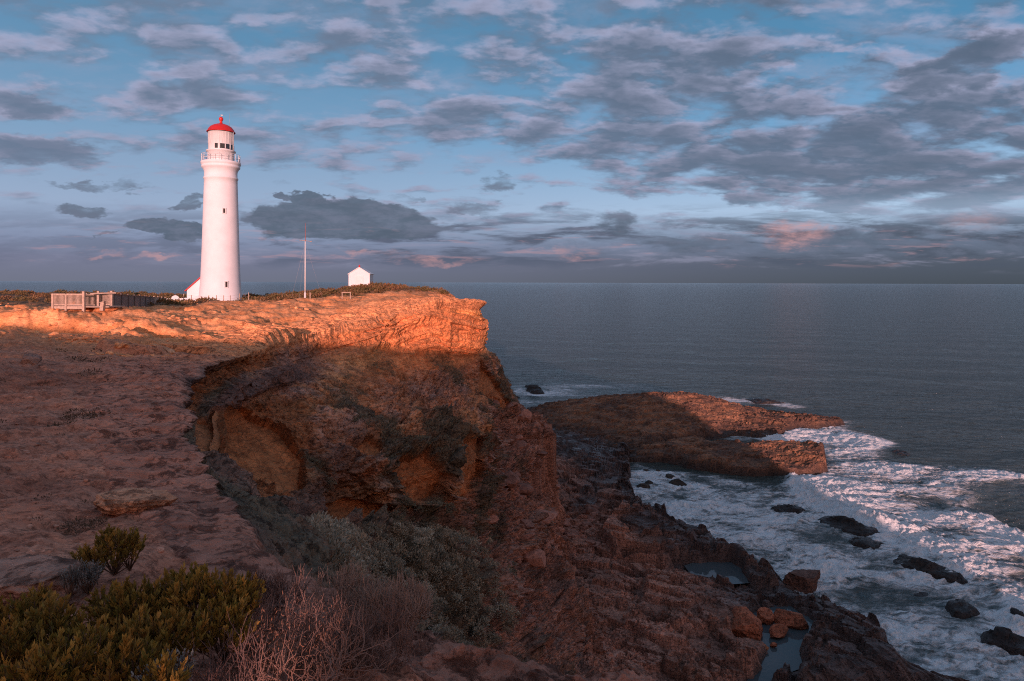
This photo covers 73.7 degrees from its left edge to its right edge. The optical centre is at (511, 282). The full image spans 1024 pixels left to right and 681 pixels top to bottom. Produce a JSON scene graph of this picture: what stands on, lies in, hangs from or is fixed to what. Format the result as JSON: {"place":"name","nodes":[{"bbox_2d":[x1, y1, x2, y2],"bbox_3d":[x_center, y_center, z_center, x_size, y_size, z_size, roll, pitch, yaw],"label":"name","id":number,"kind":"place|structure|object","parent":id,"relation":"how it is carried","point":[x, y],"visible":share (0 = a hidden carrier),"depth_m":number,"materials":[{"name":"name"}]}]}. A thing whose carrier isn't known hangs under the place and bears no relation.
{"place":"outdoors","nodes":[
{"label":"outdoors","id":0,"kind":"place"},
{"bbox_2d":[0,283,431,680],"bbox_3d":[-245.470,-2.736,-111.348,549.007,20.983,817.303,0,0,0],"label":"ground","id":1,"kind":"structure","parent":0,"point":[36,471],"depth_m":14.60,"materials":[{"name":"brown soil"}]},
{"bbox_2d":[20,353,41,365],"bbox_3d":[-17.646,2.904,25.027,0.765,0.613,0.618,0,0,0],"label":"boulder","id":2,"kind":"object","parent":1,"relation":"on","point":[32,359],"visible":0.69,"depth_m":24.84,"materials":[{"name":"brown stone"}]},
{"bbox_2d":[0,580,86,671],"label":"green shrub","id":3,"kind":"object","parent":1,"relation":"on","point":[35,615],"visible":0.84,"depth_m":3.58,"materials":[{"name":"green plant"}]},
{"bbox_2d":[0,554,89,608],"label":"boulder","id":4,"kind":"object","parent":1,"relation":"on","point":[19,575],"visible":0.56,"depth_m":4.91,"materials":[{"name":"brown stone"}]},
{"bbox_2d":[0,348,154,535],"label":"ground tufts","id":5,"kind":"object","parent":1,"relation":"on","point":[70,421],"visible":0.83,"depth_m":13.23,"materials":[{"name":"brown plant"}]},
{"bbox_2d":[60,558,105,598],"bbox_3d":[-3.057,2.110,4.868,0.175,0.275,0.293,0,0,26],"label":"silver shrub","id":6,"kind":"object","parent":1,"relation":"on","point":[92,569],"visible":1,"depth_m":4.85,"materials":[{"name":"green plant"}]},
{"bbox_2d":[51,291,124,311],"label":"viewing platform","id":7,"kind":"structure","parent":1,"relation":"on","point":[95,299],"depth_m":53.49,"materials":[{"name":"wood"}]},
{"bbox_2d":[0,612,193,680],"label":"green shrub","id":8,"kind":"object","parent":1,"relation":"on","point":[107,661],"visible":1,"depth_m":3.15,"materials":[{"name":"green plant"}]},
{"bbox_2d":[99,301,106,310],"bbox_3d":[-31.523,1.815,52.600,0.356,0.754,0.380,0,0,0],"label":"timber step","id":9,"kind":"object","parent":1,"relation":"on","point":[102,305],"visible":1,"depth_m":52.45,"materials":[{"name":"wood"}]},
{"bbox_2d":[69,524,147,575],"bbox_3d":[-3.293,2.211,5.602,0.515,0.405,0.470,0,0,0],"label":"green shrub","id":10,"kind":"object","parent":1,"relation":"on","point":[109,538],"visible":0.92,"depth_m":5.57,"materials":[{"name":"green plant"}]},
{"bbox_2d":[114,293,165,307],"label":"walkway fence","id":11,"kind":"object","parent":1,"relation":"on","point":[127,300],"visible":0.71,"depth_m":65.16,"materials":[{"name":"grey wood"}]},
{"bbox_2d":[79,567,209,680],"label":"green shrub","id":12,"kind":"object","parent":1,"relation":"on","point":[144,616],"visible":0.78,"depth_m":3.75,"materials":[{"name":"green plant"}]},
{"bbox_2d":[0,303,317,356],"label":"rubble","id":13,"kind":"object","parent":1,"relation":"on","point":[117,343],"visible":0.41,"depth_m":39.77,"materials":[{"name":"orange stone"}]},
{"bbox_2d":[131,648,195,680],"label":"silver shrub","id":14,"kind":"object","parent":1,"relation":"on","point":[181,658],"visible":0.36,"depth_m":3.20,"materials":[{"name":"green plant"}]},
{"bbox_2d":[167,296,201,300],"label":"wall","id":15,"kind":"structure","parent":1,"relation":"on","point":[194,298],"depth_m":92.98,"materials":[{"name":"white paint"}]},
{"bbox_2d":[185,277,199,297],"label":"annex building","id":16,"kind":"structure","parent":1,"relation":"on","point":[192,289],"depth_m":97.50,"materials":[{"name":"white paint"}]},
{"bbox_2d":[157,560,266,666],"bbox_3d":[-1.792,1.932,3.997,0.757,0.554,0.741,0,0,0],"label":"green shrub","id":17,"kind":"object","parent":1,"relation":"on","point":[232,596],"visible":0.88,"depth_m":3.92,"materials":[{"name":"green plant"}]},
{"bbox_2d":[4,358,422,680],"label":"pebbles","id":18,"kind":"object","parent":1,"relation":"on","point":[159,550],"visible":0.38,"depth_m":8.10,"materials":[{"name":"brown stone"}]},
{"bbox_2d":[183,292,248,300],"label":"wire fence","id":19,"kind":"object","parent":1,"relation":"on","point":[223,296],"visible":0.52,"depth_m":86.47,"materials":[{"name":"metal"}]},
{"bbox_2d":[199,113,241,300],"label":"lighthouse","id":20,"kind":"object","parent":1,"relation":"on","point":[220,277],"visible":0.96,"depth_m":95.88,"materials":[{"name":"white paint"}]},
{"bbox_2d":[220,143,225,148],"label":"lantern window","id":21,"kind":"structure","parent":20,"relation":"in","point":[222,145],"depth_m":96.38,"materials":[{"name":"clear glass"}]},
{"bbox_2d":[0,282,450,306],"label":"coastal scrub","id":22,"kind":"object","parent":1,"relation":"on","point":[316,292],"visible":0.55,"depth_m":99.60,"materials":[{"name":"green plant"}]},
{"bbox_2d":[174,611,297,680],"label":"dead shrub","id":23,"kind":"object","parent":1,"relation":"on","point":[217,673],"visible":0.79,"depth_m":3.48,"materials":[{"name":"brown plant"}]},
{"bbox_2d":[241,563,311,628],"bbox_3d":[-1.766,2.238,4.944,0.672,0.535,0.664,0,0,0],"label":"dead shrub","id":24,"kind":"object","parent":1,"relation":"on","point":[272,585],"visible":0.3,"depth_m":4.86,"materials":[{"name":"brown plant"}]},
{"bbox_2d":[201,564,365,680],"bbox_3d":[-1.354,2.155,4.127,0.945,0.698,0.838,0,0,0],"label":"dead shrub","id":25,"kind":"object","parent":1,"relation":"on","point":[288,615],"visible":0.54,"depth_m":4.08,"materials":[{"name":"brown plant"}]},
{"bbox_2d":[296,223,320,297],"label":"signal mast","id":26,"kind":"object","parent":1,"relation":"on","point":[305,265],"visible":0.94,"depth_m":84.95,"materials":[{"name":"white metal"}]},
{"bbox_2d":[241,602,403,680],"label":"dead shrub","id":27,"kind":"object","parent":1,"relation":"on","point":[334,674],"visible":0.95,"depth_m":3.72,"materials":[{"name":"brown plant"}]},
{"bbox_2d":[348,264,373,287],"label":"white hut","id":28,"kind":"object","parent":1,"relation":"on","point":[359,275],"visible":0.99,"depth_m":106.79,"materials":[{"name":"paint"}]},
{"bbox_2d":[355,275,363,284],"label":"door","id":29,"kind":"structure","parent":28,"relation":"in","point":[359,279],"depth_m":106.74,"materials":[{"name":"white paint"}]},
{"bbox_2d":[313,587,429,675],"bbox_3d":[-0.833,2.173,4.145,0.675,0.591,0.600,0,0,0],"label":"dead shrub","id":30,"kind":"object","parent":1,"relation":"on","point":[375,630],"visible":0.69,"depth_m":4.15,"materials":[{"name":"brown plant"}]},
{"bbox_2d":[0,281,1023,680],"bbox_3d":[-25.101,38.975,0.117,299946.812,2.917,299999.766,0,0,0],"label":"sea","id":31,"kind":"structure","parent":0,"point":[928,379],"depth_m":240.74,"materials":[{"name":"liquid"}]},
{"bbox_2d":[525,384,543,393],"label":"sea rock","id":32,"kind":"object","parent":31,"relation":"in","point":[534,389],"visible":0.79,"depth_m":250.21,"materials":[{"name":"grey stone"}]},
{"bbox_2d":[636,483,649,488],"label":"sea rock","id":33,"kind":"object","parent":31,"relation":"in","point":[643,485],"visible":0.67,"depth_m":132.76,"materials":[{"name":"black stone"}]},
{"bbox_2d":[665,473,673,478],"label":"sea rock","id":34,"kind":"object","parent":31,"relation":"in","point":[669,476],"visible":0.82,"depth_m":140.03,"materials":[{"name":"stone"}]},
{"bbox_2d":[669,478,686,485],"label":"sea rock","id":35,"kind":"object","parent":31,"relation":"in","point":[677,482],"visible":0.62,"depth_m":134.68,"materials":[{"name":"black stone"}]},
{"bbox_2d":[527,391,844,449],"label":"rock reef","id":36,"kind":"object","parent":31,"relation":"in","point":[633,421],"visible":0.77,"depth_m":187.56},
{"bbox_2d":[629,435,827,476],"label":"rock reef","id":37,"kind":"object","parent":31,"relation":"in","point":[738,457],"visible":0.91,"depth_m":149.57},
{"bbox_2d":[745,398,783,403],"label":"sea rock","id":38,"kind":"object","parent":31,"relation":"in","point":[762,401],"visible":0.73,"depth_m":228.36,"materials":[{"name":"stone"}]},
{"bbox_2d":[771,504,804,513],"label":"sea rock","id":39,"kind":"object","parent":31,"relation":"in","point":[788,508],"visible":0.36,"depth_m":119.56,"materials":[{"name":"black stone"}]},
{"bbox_2d":[782,569,820,593],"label":"sea rock","id":40,"kind":"object","parent":31,"relation":"in","point":[804,581],"visible":0.85,"depth_m":88.42,"materials":[{"name":"brown stone"}]},
{"bbox_2d":[818,515,879,536],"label":"sea rock","id":41,"kind":"object","parent":31,"relation":"in","point":[849,525],"visible":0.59,"depth_m":110.29,"materials":[{"name":"black stone"}]},
{"bbox_2d":[849,537,883,549],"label":"sea rock","id":42,"kind":"object","parent":31,"relation":"in","point":[864,542],"visible":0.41,"depth_m":103.63,"materials":[{"name":"black stone"}]},
{"bbox_2d":[892,449,909,455],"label":"sea rock","id":43,"kind":"object","parent":31,"relation":"in","point":[899,452],"visible":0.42,"depth_m":160.18,"materials":[{"name":"grey stone"}]},
{"bbox_2d":[914,592,929,596],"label":"sea rock","id":44,"kind":"object","parent":31,"relation":"in","point":[922,594],"visible":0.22,"depth_m":87.73,"materials":[{"name":"grey stone"}]},
{"bbox_2d":[893,554,967,584],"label":"sea rock","id":45,"kind":"object","parent":31,"relation":"in","point":[935,570],"visible":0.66,"depth_m":93.49,"materials":[{"name":"black stone"}]},
{"bbox_2d":[945,599,979,618],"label":"sea rock","id":46,"kind":"object","parent":31,"relation":"in","point":[960,608],"visible":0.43,"depth_m":82.48,"materials":[{"name":"grey stone"}]},
{"bbox_2d":[980,626,1023,655],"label":"sea rock","id":47,"kind":"object","parent":31,"relation":"in","point":[1009,641],"visible":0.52,"depth_m":74.99,"materials":[{"name":"black stone"}]},
{"bbox_2d":[1010,607,1023,616],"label":"sea rock","id":48,"kind":"object","parent":31,"relation":"in","point":[1014,611],"visible":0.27,"depth_m":81.43,"materials":[{"name":"black stone"}]},
{"bbox_2d":[0,0,1023,283],"label":"sky","id":49,"kind":"structure","parent":0,"point":[491,141],"materials":[{"name":"blue"}]},
{"bbox_2d":[74,290,968,680],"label":"cliff","id":50,"kind":"structure","parent":0,"point":[218,438],"depth_m":54.21,"materials":[{"name":"brown stone"}]},
{"bbox_2d":[93,487,177,515],"bbox_3d":[-4.515,2.650,8.162,0.943,0.254,0.603,0,0,0],"label":"slab rock","id":51,"kind":"object","parent":50,"relation":"on","point":[118,502],"visible":0.88,"depth_m":8.01,"materials":[{"name":"brown stone"}]},
{"bbox_2d":[154,344,174,352],"bbox_3d":[-19.962,3.869,38.973,3.520,0.538,0.823,0,0,37],"label":"slab rock","id":52,"kind":"object","parent":50,"relation":"on","point":[169,350],"visible":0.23,"depth_m":38.55,"materials":[{"name":"stone"}]},
{"bbox_2d":[298,557,420,628],"bbox_3d":[-1.089,2.327,5.009,0.829,0.551,0.735,0,0,23],"label":"dead shrub","id":53,"kind":"object","parent":50,"relation":"on","point":[344,587],"visible":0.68,"depth_m":4.99,"materials":[{"name":"grey plant"}]},
{"bbox_2d":[355,570,438,636],"bbox_3d":[-0.767,2.332,4.932,0.591,0.502,0.619,0,0,19],"label":"dead shrub","id":54,"kind":"object","parent":50,"relation":"on","point":[419,602],"visible":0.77,"depth_m":4.85,"materials":[{"name":"grey plant"}]},
{"bbox_2d":[298,510,522,647],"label":"cushion plants","id":55,"kind":"object","parent":50,"relation":"on","point":[342,542],"visible":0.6,"depth_m":38.21,"materials":[{"name":"green plant"}]},
{"bbox_2d":[297,349,537,661],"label":"cliff plants","id":56,"kind":"object","parent":50,"relation":"on","point":[435,502],"visible":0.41,"depth_m":47.74,"materials":[{"name":"green plant"}]},
{"bbox_2d":[487,399,600,578],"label":"fallen rocks","id":57,"kind":"object","parent":50,"relation":"on","point":[535,557],"visible":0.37,"depth_m":77.78,"materials":[{"name":"brown stone"}]},
{"bbox_2d":[684,562,749,583],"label":"pool","id":58,"kind":"object","parent":50,"relation":"in","point":[732,572],"visible":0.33,"depth_m":91.30,"materials":[{"name":"grey liquid"}]},
{"bbox_2d":[747,605,812,680],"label":"pool","id":59,"kind":"object","parent":50,"relation":"in","point":[786,649],"visible":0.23,"depth_m":71.47,"materials":[{"name":"blue liquid"}]},
{"bbox_2d":[732,606,762,640],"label":"boulder","id":60,"kind":"object","parent":59,"relation":"in","point":[746,623],"visible":0.69,"depth_m":73.80,"materials":[{"name":"brown stone"}]},
{"bbox_2d":[757,607,773,624],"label":"boulder","id":61,"kind":"object","parent":59,"relation":"in","point":[765,615],"visible":0.85,"depth_m":77.04,"materials":[{"name":"brown stone"}]},
{"bbox_2d":[770,642,776,646],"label":"boulder","id":62,"kind":"object","parent":59,"relation":"in","point":[773,644],"visible":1,"depth_m":71.95,"materials":[{"name":"brown stone"}]},
{"bbox_2d":[769,623,787,637],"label":"boulder","id":63,"kind":"object","parent":59,"relation":"in","point":[776,630],"visible":1,"depth_m":74.14,"materials":[{"name":"brown stone"}]},
{"bbox_2d":[773,608,808,629],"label":"boulder","id":64,"kind":"object","parent":59,"relation":"in","point":[793,620],"visible":0.85,"depth_m":76.33,"materials":[{"name":"brown stone"}]}
]}

